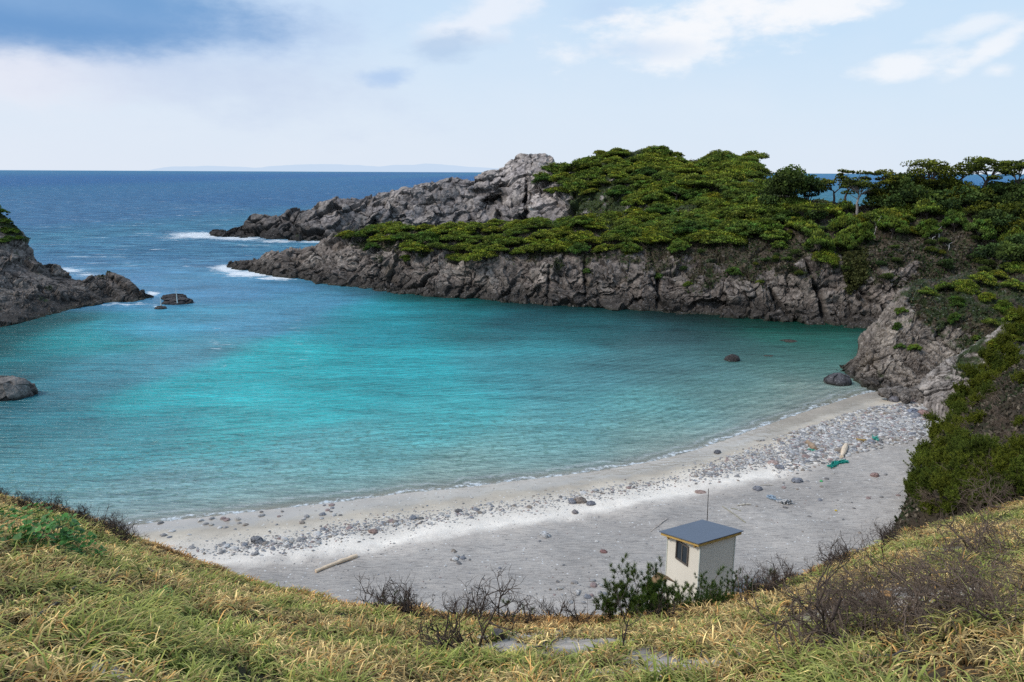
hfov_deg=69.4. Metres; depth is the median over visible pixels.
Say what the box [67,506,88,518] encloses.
bare shrub
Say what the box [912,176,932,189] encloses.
bush
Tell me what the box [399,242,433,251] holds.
pine
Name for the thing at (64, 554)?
bare shrub
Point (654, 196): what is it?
pine
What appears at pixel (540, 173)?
pine
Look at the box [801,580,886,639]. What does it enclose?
bare shrub
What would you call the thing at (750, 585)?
pine sapling
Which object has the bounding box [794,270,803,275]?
bush
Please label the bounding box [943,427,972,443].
pine bush
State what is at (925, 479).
pine bush
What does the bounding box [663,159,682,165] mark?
pine
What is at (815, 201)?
scrub
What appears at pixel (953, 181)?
bush
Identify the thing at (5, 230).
bush
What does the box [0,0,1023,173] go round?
sky
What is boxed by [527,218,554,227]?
pine
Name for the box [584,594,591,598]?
stone
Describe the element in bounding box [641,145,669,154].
pine
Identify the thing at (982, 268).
bush
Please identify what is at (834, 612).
bare shrub
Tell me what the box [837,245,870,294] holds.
creeper
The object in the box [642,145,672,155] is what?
pine
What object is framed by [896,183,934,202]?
bush
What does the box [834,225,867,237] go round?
pine
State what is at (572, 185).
pine
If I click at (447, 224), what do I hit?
pine
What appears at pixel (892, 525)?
bare shrub
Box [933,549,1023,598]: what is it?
bare shrub
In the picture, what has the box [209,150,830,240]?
headland
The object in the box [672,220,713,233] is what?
pine
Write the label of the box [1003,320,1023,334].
pine bush
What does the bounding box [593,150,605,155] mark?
pine
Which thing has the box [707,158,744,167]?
pine
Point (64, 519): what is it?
leafy plant
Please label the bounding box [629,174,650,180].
pine
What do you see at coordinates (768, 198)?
bush
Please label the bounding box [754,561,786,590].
bare shrub
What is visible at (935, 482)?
pine bush
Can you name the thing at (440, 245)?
pine
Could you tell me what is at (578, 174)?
pine
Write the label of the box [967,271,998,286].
pine
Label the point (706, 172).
pine
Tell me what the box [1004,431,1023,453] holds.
pine bush
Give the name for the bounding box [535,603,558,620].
bare shrub
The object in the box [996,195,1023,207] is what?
bush
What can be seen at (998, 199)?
bush
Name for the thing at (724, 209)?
pine
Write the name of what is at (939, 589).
bare shrub
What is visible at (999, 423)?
bare shrub
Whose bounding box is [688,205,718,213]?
pine
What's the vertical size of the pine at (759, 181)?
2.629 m
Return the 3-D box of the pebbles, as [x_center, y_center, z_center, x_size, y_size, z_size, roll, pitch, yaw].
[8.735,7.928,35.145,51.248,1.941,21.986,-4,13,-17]
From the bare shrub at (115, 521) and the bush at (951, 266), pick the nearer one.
the bare shrub at (115, 521)
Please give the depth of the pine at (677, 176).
145.34 m
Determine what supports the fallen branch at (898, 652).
on the hillside
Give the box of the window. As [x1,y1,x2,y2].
[675,540,688,565]
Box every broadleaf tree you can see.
[761,164,810,197]
[796,174,827,200]
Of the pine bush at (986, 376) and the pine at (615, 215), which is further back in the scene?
the pine at (615, 215)
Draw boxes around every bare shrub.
[0,488,16,501]
[7,489,28,498]
[11,489,30,506]
[19,492,37,507]
[23,488,42,508]
[30,546,77,573]
[32,494,52,508]
[39,497,63,512]
[44,491,73,513]
[65,500,89,521]
[67,501,93,514]
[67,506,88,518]
[73,511,89,521]
[84,503,117,529]
[93,515,121,533]
[96,513,123,532]
[101,522,144,540]
[102,511,131,533]
[106,510,136,537]
[108,527,125,541]
[121,521,150,542]
[351,572,393,608]
[363,582,401,607]
[370,577,424,613]
[371,573,404,611]
[388,586,416,614]
[391,574,429,618]
[391,590,437,618]
[404,601,474,645]
[408,566,524,656]
[437,576,512,620]
[439,593,468,617]
[440,592,482,619]
[461,595,504,618]
[480,564,539,625]
[509,597,543,623]
[531,594,581,619]
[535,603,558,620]
[560,587,602,621]
[605,576,656,648]
[652,589,692,619]
[722,573,763,597]
[731,558,798,598]
[733,569,779,596]
[735,566,871,662]
[753,565,769,591]
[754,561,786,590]
[756,554,798,581]
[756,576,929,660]
[759,576,924,654]
[762,564,793,582]
[767,563,802,588]
[771,530,855,647]
[786,565,868,637]
[789,570,806,582]
[797,578,895,636]
[800,573,914,634]
[801,557,827,574]
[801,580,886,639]
[803,572,862,615]
[805,552,974,635]
[807,572,901,620]
[808,542,922,628]
[811,536,861,565]
[815,543,852,567]
[816,559,890,599]
[818,546,849,566]
[824,532,852,561]
[825,538,860,555]
[829,545,937,635]
[844,574,981,646]
[846,560,917,605]
[848,536,891,582]
[851,533,874,550]
[861,525,902,560]
[861,555,995,655]
[862,579,927,633]
[863,543,934,579]
[871,515,910,534]
[871,524,898,544]
[871,548,982,597]
[874,524,899,543]
[874,576,937,627]
[876,519,905,540]
[877,542,1021,616]
[879,520,906,540]
[885,524,1019,576]
[888,545,1023,623]
[892,560,958,613]
[893,557,1023,646]
[907,509,936,532]
[910,489,936,503]
[911,504,1023,561]
[912,513,1012,565]
[914,487,941,506]
[918,546,980,579]
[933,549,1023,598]
[936,564,1023,644]
[939,581,1021,614]
[940,520,994,549]
[950,499,1022,551]
[951,494,984,515]
[951,560,1023,611]
[954,546,1022,589]
[957,474,1022,507]
[961,467,1011,513]
[962,508,1023,555]
[968,545,1023,578]
[972,503,1003,556]
[982,387,1000,402]
[984,481,1014,502]
[987,416,1010,430]
[988,396,1005,413]
[990,369,1019,386]
[990,399,1014,427]
[996,423,1020,439]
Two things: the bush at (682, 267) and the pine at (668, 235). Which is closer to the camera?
the bush at (682, 267)
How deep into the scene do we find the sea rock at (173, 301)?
90.90 m
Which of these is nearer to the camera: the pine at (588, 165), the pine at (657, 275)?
the pine at (657, 275)
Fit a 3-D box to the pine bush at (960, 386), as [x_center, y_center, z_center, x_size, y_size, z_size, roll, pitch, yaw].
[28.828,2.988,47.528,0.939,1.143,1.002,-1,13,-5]
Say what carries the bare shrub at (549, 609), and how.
on the hillside
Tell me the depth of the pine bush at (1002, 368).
46.98 m
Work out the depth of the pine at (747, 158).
146.30 m
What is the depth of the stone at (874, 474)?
37.74 m
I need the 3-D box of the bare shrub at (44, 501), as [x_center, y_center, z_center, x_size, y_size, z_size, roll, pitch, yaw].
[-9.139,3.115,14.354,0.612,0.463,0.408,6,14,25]
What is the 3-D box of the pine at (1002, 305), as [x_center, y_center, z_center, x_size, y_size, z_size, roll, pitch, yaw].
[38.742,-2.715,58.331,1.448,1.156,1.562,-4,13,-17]
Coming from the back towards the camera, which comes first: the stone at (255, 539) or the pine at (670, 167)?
the pine at (670, 167)
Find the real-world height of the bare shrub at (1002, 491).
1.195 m
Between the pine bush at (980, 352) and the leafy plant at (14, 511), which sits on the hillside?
the leafy plant at (14, 511)
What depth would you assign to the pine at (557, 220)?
104.30 m
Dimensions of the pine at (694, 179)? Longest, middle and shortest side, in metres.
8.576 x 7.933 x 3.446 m
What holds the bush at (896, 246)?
on the cliff
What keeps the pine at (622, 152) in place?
on the headland at (508, 191)
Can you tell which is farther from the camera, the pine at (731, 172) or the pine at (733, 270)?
the pine at (731, 172)
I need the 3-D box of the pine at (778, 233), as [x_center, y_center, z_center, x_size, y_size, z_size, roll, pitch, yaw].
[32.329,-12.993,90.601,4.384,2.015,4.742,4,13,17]
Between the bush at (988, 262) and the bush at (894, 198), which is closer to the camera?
the bush at (988, 262)
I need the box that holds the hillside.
[0,365,1023,681]
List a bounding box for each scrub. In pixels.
[0,213,110,298]
[333,199,1020,294]
[411,151,832,225]
[876,260,1023,353]
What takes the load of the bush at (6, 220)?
on the headland at (27, 279)
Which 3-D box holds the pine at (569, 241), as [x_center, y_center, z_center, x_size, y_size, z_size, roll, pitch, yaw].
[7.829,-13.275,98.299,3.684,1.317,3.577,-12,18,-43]
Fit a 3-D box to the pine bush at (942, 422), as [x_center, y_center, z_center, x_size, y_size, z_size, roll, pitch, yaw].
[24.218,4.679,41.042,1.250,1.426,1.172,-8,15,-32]
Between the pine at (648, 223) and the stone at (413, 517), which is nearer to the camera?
the stone at (413, 517)
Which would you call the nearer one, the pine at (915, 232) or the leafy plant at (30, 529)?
the leafy plant at (30, 529)
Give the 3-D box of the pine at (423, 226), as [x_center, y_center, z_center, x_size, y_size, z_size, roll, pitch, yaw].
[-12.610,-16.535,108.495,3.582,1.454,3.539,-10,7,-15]
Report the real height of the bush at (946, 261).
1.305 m
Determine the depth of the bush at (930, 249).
81.18 m
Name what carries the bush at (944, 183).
on the cliff
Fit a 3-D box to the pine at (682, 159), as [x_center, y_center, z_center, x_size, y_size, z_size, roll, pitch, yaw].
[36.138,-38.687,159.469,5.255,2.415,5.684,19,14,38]
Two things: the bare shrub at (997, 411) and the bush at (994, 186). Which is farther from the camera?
the bush at (994, 186)
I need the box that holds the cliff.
[226,202,1020,328]
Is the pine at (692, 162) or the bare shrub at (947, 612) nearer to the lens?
the bare shrub at (947, 612)
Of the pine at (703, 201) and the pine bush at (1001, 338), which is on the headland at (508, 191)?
the pine at (703, 201)
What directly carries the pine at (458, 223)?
on the cliff
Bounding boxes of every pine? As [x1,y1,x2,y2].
[334,230,353,236]
[341,231,372,240]
[359,224,377,230]
[359,227,380,235]
[363,242,380,252]
[366,232,385,242]
[374,221,404,229]
[378,234,396,240]
[383,225,407,233]
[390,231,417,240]
[398,224,419,230]
[398,240,422,251]
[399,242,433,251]
[399,254,410,261]
[414,223,434,229]
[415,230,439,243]
[426,225,449,234]
[426,242,459,251]
[437,221,455,228]
[438,230,470,241]
[445,253,462,262]
[447,224,475,234]
[450,221,468,226]
[451,242,474,252]
[458,248,498,262]
[461,235,485,242]
[462,221,489,230]
[466,244,483,251]
[480,225,502,232]
[480,233,513,245]
[482,244,509,253]
[486,218,506,225]
[496,236,523,246]
[500,219,527,229]
[501,226,529,235]
[508,246,534,254]
[520,216,542,225]
[521,223,539,228]
[522,236,537,242]
[522,242,556,251]
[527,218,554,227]
[528,229,564,239]
[531,175,552,185]
[532,171,551,178]
[535,236,563,252]
[540,162,567,172]
[542,187,554,193]
[549,172,572,181]
[550,226,576,234]
[551,186,571,195]
[552,241,571,251]
[554,216,570,223]
[554,219,572,227]
[556,177,584,183]
[556,237,580,244]
[557,162,568,169]
[559,158,589,171]
[560,178,590,193]
[565,230,604,243]
[565,242,590,253]
[567,215,594,226]
[570,168,592,179]
[571,213,611,224]
[572,161,602,171]
[580,188,600,195]
[581,181,600,186]
[582,166,607,174]
[582,221,607,231]
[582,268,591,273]
[584,171,605,178]
[587,155,610,161]
[590,243,619,252]
[592,178,611,185]
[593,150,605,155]
[596,162,621,172]
[598,210,622,221]
[600,155,623,163]
[600,233,635,242]
[601,148,631,156]
[602,166,630,172]
[604,147,630,156]
[604,184,636,197]
[607,170,632,178]
[608,224,642,236]
[611,176,641,185]
[612,218,643,227]
[614,159,633,167]
[616,210,661,221]
[616,240,643,251]
[620,195,652,205]
[621,192,645,199]
[622,164,644,171]
[622,206,642,213]
[625,156,642,161]
[628,179,659,188]
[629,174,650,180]
[630,166,656,175]
[631,237,653,244]
[632,159,649,165]
[634,152,661,160]
[635,180,667,196]
[638,225,665,233]
[640,233,671,244]
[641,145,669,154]
[641,190,675,201]
[641,220,662,228]
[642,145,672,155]
[644,152,680,164]
[645,203,676,214]
[646,161,667,170]
[647,197,684,207]
[650,170,677,179]
[651,214,668,221]
[654,273,665,282]
[656,231,674,239]
[657,215,682,231]
[658,225,673,232]
[659,164,681,172]
[660,209,689,221]
[662,176,677,183]
[662,185,692,198]
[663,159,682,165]
[663,181,693,189]
[666,241,691,252]
[668,238,691,246]
[669,151,684,156]
[669,225,691,234]
[671,173,712,187]
[672,155,688,162]
[672,173,689,178]
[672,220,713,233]
[672,232,690,238]
[673,163,705,173]
[674,211,709,221]
[677,188,712,199]
[681,161,696,165]
[682,232,706,241]
[683,281,692,286]
[684,196,714,204]
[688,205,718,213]
[689,197,723,206]
[689,229,719,237]
[693,167,709,173]
[695,180,718,190]
[696,149,732,161]
[696,157,720,165]
[696,217,723,228]
[699,151,723,159]
[699,230,751,244]
[702,170,719,178]
[702,191,721,199]
[703,161,743,172]
[706,167,755,179]
[706,176,741,184]
[706,209,724,217]
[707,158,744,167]
[710,151,739,161]
[713,203,725,209]
[713,220,738,229]
[714,178,743,189]
[715,204,745,216]
[716,198,731,204]
[717,188,759,198]
[719,164,757,172]
[721,199,737,205]
[722,205,763,218]
[722,227,753,234]
[723,217,743,222]
[725,216,747,218]
[725,219,765,236]
[725,266,743,276]
[728,156,758,161]
[731,192,756,204]
[737,161,762,170]
[737,182,757,187]
[740,150,769,158]
[740,184,772,193]
[740,201,755,206]
[742,178,768,187]
[742,199,790,212]
[743,170,769,178]
[749,194,761,203]
[753,163,773,174]
[754,217,784,230]
[757,227,791,240]
[763,210,783,222]
[767,195,814,206]
[770,198,789,213]
[770,209,800,222]
[770,240,788,249]
[784,215,808,230]
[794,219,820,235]
[797,201,815,215]
[802,229,835,250]
[810,249,840,265]
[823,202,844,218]
[826,212,860,231]
[832,238,853,249]
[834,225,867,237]
[835,232,858,250]
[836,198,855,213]
[853,212,869,222]
[854,221,875,242]
[860,209,891,223]
[876,215,910,239]
[879,201,916,217]
[882,208,909,224]
[891,322,901,330]
[893,343,905,348]
[894,307,909,314]
[899,213,915,221]
[907,343,922,350]
[909,226,924,234]
[910,198,944,218]
[912,218,941,238]
[916,286,939,295]
[934,281,957,290]
[940,202,964,214]
[940,208,969,231]
[947,312,961,324]
[948,295,965,306]
[951,279,980,294]
[963,218,996,239]
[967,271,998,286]
[970,335,980,341]
[977,292,996,301]
[981,317,1001,327]
[985,337,1004,350]
[989,269,1009,278]
[992,299,1012,311]
[994,211,1013,230]
[996,228,1023,242]
[999,260,1023,274]
[999,278,1023,290]
[1001,311,1020,321]
[1010,334,1023,341]
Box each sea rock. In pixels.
[154,306,166,308]
[161,293,186,299]
[161,297,193,304]
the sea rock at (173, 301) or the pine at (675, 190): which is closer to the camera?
the sea rock at (173, 301)
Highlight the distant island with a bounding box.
[62,163,498,171]
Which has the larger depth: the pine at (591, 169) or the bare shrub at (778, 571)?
the pine at (591, 169)
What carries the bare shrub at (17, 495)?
on the hillside
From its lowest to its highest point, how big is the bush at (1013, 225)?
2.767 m
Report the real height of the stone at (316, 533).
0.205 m
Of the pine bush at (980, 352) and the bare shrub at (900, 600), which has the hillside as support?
the bare shrub at (900, 600)
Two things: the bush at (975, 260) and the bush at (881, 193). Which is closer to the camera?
the bush at (975, 260)
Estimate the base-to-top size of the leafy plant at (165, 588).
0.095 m
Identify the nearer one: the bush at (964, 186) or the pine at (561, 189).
the bush at (964, 186)
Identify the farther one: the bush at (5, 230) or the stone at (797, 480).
the bush at (5, 230)
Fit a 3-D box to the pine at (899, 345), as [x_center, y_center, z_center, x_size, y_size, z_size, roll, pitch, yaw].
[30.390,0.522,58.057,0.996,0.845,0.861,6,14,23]
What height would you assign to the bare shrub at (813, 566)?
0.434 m
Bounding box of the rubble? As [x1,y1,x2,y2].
[776,499,792,504]
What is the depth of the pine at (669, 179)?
142.94 m
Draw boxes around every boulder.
[0,375,37,400]
[724,354,739,361]
[823,372,851,385]
[877,386,892,397]
[892,385,910,399]
[900,393,912,402]
[908,387,920,399]
[915,391,923,403]
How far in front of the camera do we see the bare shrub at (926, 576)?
5.86 m
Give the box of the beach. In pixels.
[115,390,943,617]
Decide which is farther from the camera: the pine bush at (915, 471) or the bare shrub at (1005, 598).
the pine bush at (915, 471)
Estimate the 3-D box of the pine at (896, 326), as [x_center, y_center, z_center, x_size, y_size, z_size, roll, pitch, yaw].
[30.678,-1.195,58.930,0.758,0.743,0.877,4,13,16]
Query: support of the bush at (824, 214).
on the cliff
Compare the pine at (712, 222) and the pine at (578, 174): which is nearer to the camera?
the pine at (712, 222)
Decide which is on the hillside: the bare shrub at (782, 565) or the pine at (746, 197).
the bare shrub at (782, 565)
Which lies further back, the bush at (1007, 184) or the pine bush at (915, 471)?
the bush at (1007, 184)
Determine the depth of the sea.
60.72 m
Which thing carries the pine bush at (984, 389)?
on the hillside
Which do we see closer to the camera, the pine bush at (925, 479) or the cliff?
the pine bush at (925, 479)
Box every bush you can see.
[0,208,10,212]
[0,218,13,222]
[0,227,11,232]
[0,238,10,242]
[3,235,16,239]
[9,228,20,232]
[679,265,687,271]
[757,192,782,205]
[760,213,775,218]
[760,257,773,264]
[780,195,801,203]
[780,203,793,210]
[781,256,793,263]
[788,248,801,256]
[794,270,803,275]
[803,210,824,223]
[815,210,828,222]
[840,264,850,271]
[862,195,883,209]
[866,188,883,208]
[875,260,886,267]
[876,188,889,197]
[877,273,894,282]
[878,193,906,206]
[882,183,916,193]
[889,182,928,202]
[889,244,899,250]
[891,257,901,262]
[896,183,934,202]
[902,455,944,477]
[903,189,942,202]
[903,472,921,496]
[905,462,926,479]
[906,447,928,464]
[906,478,930,503]
[909,202,921,215]
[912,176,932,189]
[913,439,932,450]
[913,446,931,465]
[914,460,952,495]
[917,497,940,514]
[922,409,940,420]
[923,238,936,245]
[923,420,941,434]
[923,467,964,506]
[924,246,938,253]
[926,189,945,202]
[927,425,940,440]
[927,434,951,456]
[927,445,953,468]
[934,175,961,190]
[934,178,966,188]
[935,414,954,433]
[936,198,961,217]
[936,258,953,268]
[936,498,958,514]
[937,184,987,207]
[937,236,951,245]
[938,249,946,255]
[941,399,968,412]
[942,186,973,203]
[942,263,955,271]
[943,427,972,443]
[943,451,958,464]
[943,454,960,475]
[943,475,983,508]
[944,184,982,198]
[946,193,987,213]
[946,457,975,486]
[947,390,969,400]
[947,405,968,424]
[950,397,967,406]
[950,477,1009,506]
[951,414,966,428]
[952,362,983,377]
[952,380,965,392]
[954,434,1003,455]
[957,433,1001,462]
[957,449,997,479]
[958,181,976,189]
[961,432,974,445]
[962,381,978,397]
[963,200,996,217]
[963,465,982,486]
[964,189,997,203]
[964,409,986,425]
[965,250,989,263]
[966,377,982,386]
[968,235,980,241]
[969,392,982,407]
[971,240,1009,265]
[971,257,983,266]
[975,380,999,399]
[976,369,1001,383]
[977,186,997,204]
[977,258,996,267]
[977,264,992,271]
[977,346,993,357]
[977,360,991,370]
[978,207,1009,229]
[980,180,1005,186]
[981,183,1011,196]
[982,345,1000,364]
[983,468,1023,497]
[985,193,1009,207]
[985,349,1002,363]
[987,443,1023,474]
[989,242,1023,262]
[990,365,1006,375]
[991,359,1000,370]
[991,452,1012,473]
[992,214,1020,234]
[993,330,1012,344]
[994,359,1010,370]
[995,339,1022,355]
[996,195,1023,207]
[997,180,1021,192]
[997,201,1023,216]
[998,183,1022,195]
[998,219,1023,234]
[1000,322,1018,332]
[1000,350,1023,364]
[1001,308,1009,316]
[1002,321,1016,331]
[1003,233,1023,243]
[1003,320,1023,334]
[1003,447,1023,485]
[1004,184,1023,201]
[1004,357,1014,366]
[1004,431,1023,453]
[1006,234,1023,244]
[1008,178,1023,185]
[1008,305,1023,321]
[1010,369,1023,384]
[1012,414,1023,427]
[1014,213,1023,221]
[1014,325,1023,337]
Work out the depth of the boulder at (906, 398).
50.89 m
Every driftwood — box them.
[315,554,357,572]
[805,440,816,449]
[840,443,847,457]
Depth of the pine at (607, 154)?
162.45 m
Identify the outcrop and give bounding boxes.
[915,320,1023,419]
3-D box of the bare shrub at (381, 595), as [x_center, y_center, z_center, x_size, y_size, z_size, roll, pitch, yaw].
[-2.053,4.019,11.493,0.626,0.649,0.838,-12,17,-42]
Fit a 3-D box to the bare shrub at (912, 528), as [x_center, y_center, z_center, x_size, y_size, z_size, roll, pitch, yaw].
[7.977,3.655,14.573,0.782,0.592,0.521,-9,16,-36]
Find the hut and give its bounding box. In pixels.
[659,519,742,601]
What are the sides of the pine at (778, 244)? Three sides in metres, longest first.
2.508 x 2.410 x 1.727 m
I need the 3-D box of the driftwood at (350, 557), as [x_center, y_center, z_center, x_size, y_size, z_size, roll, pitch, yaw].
[-6.995,8.851,29.497,1.834,0.202,0.186,-11,17,-41]
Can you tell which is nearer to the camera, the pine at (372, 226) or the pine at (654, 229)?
the pine at (654, 229)
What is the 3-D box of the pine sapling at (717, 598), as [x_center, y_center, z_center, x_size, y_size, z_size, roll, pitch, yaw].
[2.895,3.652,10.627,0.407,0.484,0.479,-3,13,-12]
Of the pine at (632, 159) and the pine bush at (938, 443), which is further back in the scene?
the pine at (632, 159)
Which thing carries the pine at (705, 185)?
on the headland at (508, 191)
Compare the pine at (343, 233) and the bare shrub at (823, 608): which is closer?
the bare shrub at (823, 608)
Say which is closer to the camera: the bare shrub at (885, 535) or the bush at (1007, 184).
the bare shrub at (885, 535)
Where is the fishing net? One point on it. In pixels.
(835, 463)
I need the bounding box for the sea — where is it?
[0,170,1023,524]
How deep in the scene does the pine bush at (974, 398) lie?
39.78 m
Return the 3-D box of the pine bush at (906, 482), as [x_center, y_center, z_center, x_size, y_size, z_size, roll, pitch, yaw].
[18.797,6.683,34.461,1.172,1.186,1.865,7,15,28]
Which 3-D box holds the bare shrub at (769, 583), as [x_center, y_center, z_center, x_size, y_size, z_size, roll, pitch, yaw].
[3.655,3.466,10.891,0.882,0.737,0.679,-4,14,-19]
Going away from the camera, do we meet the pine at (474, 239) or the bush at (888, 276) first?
the bush at (888, 276)
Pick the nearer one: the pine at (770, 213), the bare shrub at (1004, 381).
the bare shrub at (1004, 381)
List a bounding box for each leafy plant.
[0,500,52,523]
[0,513,60,549]
[0,513,84,549]
[44,513,76,528]
[44,531,96,555]
[74,542,108,558]
[149,585,173,595]
[298,662,321,678]
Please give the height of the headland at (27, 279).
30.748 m
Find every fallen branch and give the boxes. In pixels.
[34,567,119,616]
[532,632,562,647]
[666,650,705,670]
[856,649,911,661]
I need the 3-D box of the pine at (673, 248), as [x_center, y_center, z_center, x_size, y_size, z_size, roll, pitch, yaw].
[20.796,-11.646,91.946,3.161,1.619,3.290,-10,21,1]
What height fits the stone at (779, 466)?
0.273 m
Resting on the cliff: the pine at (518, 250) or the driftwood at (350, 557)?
the pine at (518, 250)
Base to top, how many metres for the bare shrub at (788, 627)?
1.121 m
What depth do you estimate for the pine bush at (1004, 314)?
57.72 m
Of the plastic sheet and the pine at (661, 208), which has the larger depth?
the pine at (661, 208)
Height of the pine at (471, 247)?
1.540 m
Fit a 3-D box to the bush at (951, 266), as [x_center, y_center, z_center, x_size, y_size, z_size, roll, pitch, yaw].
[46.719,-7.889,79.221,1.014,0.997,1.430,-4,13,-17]
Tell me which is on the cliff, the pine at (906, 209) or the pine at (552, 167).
the pine at (906, 209)
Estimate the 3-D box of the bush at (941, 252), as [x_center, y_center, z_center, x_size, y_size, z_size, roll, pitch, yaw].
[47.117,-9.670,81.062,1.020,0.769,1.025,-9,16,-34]
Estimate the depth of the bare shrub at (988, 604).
5.33 m
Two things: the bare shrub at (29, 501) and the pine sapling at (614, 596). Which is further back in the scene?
the bare shrub at (29, 501)
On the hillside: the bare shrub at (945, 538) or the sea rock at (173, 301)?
the bare shrub at (945, 538)
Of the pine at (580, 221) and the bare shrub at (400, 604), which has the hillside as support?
the bare shrub at (400, 604)
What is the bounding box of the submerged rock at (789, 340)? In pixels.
[780,339,796,342]
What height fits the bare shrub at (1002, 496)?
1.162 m
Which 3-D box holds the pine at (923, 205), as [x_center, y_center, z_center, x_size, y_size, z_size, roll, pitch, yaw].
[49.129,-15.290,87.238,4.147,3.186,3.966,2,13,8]
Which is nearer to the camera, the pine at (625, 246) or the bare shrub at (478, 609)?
the bare shrub at (478, 609)
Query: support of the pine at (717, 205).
on the headland at (508, 191)
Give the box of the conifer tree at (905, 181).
[885,171,915,195]
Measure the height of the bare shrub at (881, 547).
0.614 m
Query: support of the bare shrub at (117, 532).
on the hillside
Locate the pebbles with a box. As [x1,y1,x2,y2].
[173,401,938,610]
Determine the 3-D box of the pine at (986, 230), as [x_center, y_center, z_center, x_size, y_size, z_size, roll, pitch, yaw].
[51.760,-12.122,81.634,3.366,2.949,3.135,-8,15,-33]
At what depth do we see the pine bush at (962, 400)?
43.09 m
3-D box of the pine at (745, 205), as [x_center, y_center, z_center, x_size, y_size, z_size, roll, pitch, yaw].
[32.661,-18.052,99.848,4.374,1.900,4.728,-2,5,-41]
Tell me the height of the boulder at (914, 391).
0.948 m
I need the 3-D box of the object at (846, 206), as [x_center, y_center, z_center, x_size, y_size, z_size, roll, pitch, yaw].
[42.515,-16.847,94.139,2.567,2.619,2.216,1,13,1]
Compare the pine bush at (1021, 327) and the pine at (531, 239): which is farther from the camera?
the pine at (531, 239)
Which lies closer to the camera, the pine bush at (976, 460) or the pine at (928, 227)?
the pine bush at (976, 460)
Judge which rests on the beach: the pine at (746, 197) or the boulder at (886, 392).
the boulder at (886, 392)
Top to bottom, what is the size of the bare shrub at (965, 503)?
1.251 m
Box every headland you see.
[0,213,153,326]
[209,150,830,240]
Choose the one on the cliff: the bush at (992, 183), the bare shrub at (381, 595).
the bush at (992, 183)
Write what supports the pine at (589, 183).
on the headland at (508, 191)
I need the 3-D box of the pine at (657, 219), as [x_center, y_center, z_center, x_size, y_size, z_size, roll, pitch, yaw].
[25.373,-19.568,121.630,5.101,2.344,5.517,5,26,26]
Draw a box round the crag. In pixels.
[836,258,1023,391]
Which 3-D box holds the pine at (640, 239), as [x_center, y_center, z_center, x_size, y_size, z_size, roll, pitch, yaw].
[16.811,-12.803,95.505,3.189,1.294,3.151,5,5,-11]
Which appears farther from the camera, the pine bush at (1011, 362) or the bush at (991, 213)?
the bush at (991, 213)
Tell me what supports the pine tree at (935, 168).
on the cliff
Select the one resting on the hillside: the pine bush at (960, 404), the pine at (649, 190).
the pine bush at (960, 404)
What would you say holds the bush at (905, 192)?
on the cliff
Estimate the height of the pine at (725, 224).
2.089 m
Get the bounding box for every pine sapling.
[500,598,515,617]
[592,580,624,618]
[595,594,619,622]
[601,552,660,618]
[601,562,636,619]
[623,575,675,617]
[638,574,681,615]
[639,555,677,613]
[670,582,706,612]
[670,584,700,610]
[681,571,714,606]
[683,587,699,601]
[695,582,728,605]
[698,565,724,593]
[699,580,734,601]
[720,568,741,596]
[743,573,756,593]
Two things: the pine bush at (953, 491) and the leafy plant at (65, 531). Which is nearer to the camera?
the leafy plant at (65, 531)
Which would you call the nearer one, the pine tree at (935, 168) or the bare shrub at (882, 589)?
the bare shrub at (882, 589)
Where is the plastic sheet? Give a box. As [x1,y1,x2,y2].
[767,495,781,499]
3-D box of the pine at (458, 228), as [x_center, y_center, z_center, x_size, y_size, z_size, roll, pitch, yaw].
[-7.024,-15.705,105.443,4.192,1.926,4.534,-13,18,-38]
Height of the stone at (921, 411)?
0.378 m
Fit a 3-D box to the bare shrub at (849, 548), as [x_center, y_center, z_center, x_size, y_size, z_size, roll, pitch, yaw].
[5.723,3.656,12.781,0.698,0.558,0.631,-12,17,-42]
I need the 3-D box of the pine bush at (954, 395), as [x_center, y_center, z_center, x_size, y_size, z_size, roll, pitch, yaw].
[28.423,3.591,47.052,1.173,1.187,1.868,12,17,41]
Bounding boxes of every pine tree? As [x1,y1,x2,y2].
[786,203,828,219]
[818,177,850,204]
[835,169,873,201]
[839,177,883,214]
[871,169,906,185]
[900,158,956,187]
[932,156,994,180]
[958,157,1021,202]
[994,159,1023,184]
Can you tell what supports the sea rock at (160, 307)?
in the sea
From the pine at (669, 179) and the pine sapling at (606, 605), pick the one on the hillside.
the pine sapling at (606, 605)
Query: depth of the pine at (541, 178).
166.76 m
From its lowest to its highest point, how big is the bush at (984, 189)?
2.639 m
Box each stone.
[229,546,237,550]
[250,536,262,543]
[312,531,321,536]
[368,529,377,533]
[409,515,416,519]
[539,531,549,537]
[573,497,586,503]
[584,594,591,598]
[586,501,595,505]
[590,582,596,587]
[695,490,705,493]
[753,486,762,490]
[767,459,778,464]
[775,464,784,469]
[791,477,802,482]
[870,472,878,476]
[887,395,899,401]
[906,408,917,412]
[918,409,928,414]
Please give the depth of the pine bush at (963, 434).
32.49 m
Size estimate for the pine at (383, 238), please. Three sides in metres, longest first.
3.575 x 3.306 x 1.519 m
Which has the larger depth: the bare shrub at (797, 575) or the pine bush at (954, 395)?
the pine bush at (954, 395)
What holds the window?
in the hut
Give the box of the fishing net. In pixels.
[827,458,848,467]

